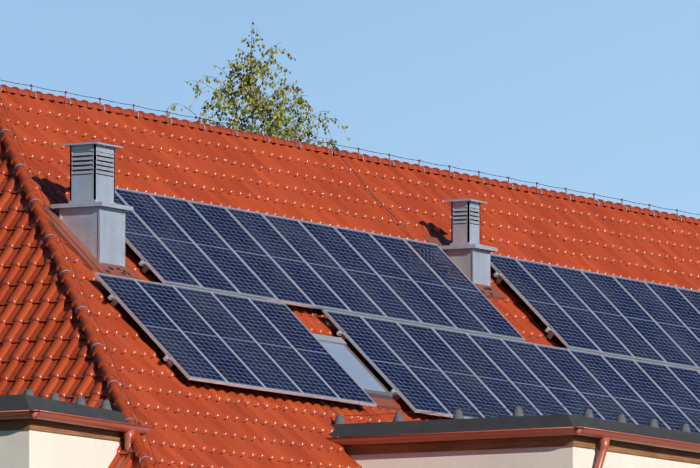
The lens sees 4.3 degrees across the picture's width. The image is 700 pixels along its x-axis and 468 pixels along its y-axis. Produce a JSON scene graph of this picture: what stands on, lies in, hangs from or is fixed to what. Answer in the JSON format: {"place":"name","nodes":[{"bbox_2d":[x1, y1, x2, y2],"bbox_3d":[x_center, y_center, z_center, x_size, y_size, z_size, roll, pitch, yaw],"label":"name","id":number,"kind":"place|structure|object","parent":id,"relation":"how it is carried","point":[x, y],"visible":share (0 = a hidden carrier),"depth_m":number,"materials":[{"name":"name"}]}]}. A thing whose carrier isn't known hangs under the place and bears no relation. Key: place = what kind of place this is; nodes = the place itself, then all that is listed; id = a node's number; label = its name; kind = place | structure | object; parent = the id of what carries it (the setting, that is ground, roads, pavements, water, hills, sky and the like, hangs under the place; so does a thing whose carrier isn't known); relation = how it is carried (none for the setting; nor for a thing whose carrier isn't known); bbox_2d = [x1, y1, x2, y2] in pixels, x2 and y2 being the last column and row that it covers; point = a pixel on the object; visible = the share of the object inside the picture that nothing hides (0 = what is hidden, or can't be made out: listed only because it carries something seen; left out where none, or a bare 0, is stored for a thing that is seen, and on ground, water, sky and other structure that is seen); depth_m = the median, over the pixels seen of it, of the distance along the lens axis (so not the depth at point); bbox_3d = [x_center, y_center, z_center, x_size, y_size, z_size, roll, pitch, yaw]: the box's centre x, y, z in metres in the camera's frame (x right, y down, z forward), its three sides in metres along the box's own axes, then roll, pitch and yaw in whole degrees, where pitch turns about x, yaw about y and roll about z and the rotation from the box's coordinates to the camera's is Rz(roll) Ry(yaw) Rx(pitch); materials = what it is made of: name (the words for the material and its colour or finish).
{"place":"outdoors","nodes":[
{"label":"outdoors","id":0,"kind":"place"},
{"bbox_2d":[0,0,699,218],"label":"sky","id":1,"kind":"structure","parent":0,"point":[599,97],"materials":[{"name":"blue"}]},
{"label":"ground","id":2,"kind":"structure","parent":0,"visible":0},
{"bbox_2d":[0,378,150,467],"bbox_3d":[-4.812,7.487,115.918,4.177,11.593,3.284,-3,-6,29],"label":"dormer","id":3,"kind":"object","parent":2,"relation":"on","point":[53,431],"visible":0.92,"depth_m":114.91,"materials":[{"name":"beige paint"}]},
{"bbox_2d":[167,22,349,147],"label":"birch tree","id":4,"kind":"object","parent":2,"relation":"on","point":[246,83],"visible":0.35,"depth_m":179.51,"materials":[{"name":"green plant"}]},
{"bbox_2d":[317,398,699,467],"bbox_3d":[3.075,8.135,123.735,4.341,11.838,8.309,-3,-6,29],"label":"dormer","id":5,"kind":"object","parent":2,"relation":"on","point":[519,439],"visible":1,"depth_m":120.80,"materials":[{"name":"beige paint"}]},
{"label":"building body","id":6,"kind":"object","parent":2,"relation":"on","visible":0},
{"bbox_2d":[0,136,140,467],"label":"hip roof tiles","id":7,"kind":"object","parent":6,"relation":"on","point":[45,346],"visible":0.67,"depth_m":118.87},
{"bbox_2d":[0,90,699,467],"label":"roof tiles","id":8,"kind":"object","parent":6,"relation":"on","point":[192,422],"visible":0.33,"depth_m":126.72,"materials":[{"name":"tile"}]},
{"bbox_2d":[42,142,140,279],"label":"chimney","id":9,"kind":"object","parent":8,"relation":"on","point":[89,219],"visible":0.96,"depth_m":121.00,"materials":[{"name":"metal"}]},
{"bbox_2d":[0,80,699,467],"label":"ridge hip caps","id":10,"kind":"object","parent":8,"relation":"on","point":[78,304],"visible":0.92,"depth_m":124.22,"materials":[{"name":"ceramic"}]},
{"bbox_2d":[312,333,400,411],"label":"roof window","id":11,"kind":"structure","parent":8,"relation":"in","point":[360,373],"depth_m":124.20,"materials":[{"name":"glass"}]},
{"bbox_2d":[93,187,699,433],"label":"solar panels","id":12,"kind":"object","parent":8,"relation":"on","point":[425,327],"visible":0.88,"depth_m":126.83,"materials":[{"name":"blue glass"}]},
{"bbox_2d":[423,198,504,300],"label":"chimney","id":13,"kind":"object","parent":8,"relation":"on","point":[467,253],"visible":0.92,"depth_m":131.35,"materials":[{"name":"metal"}]}
]}

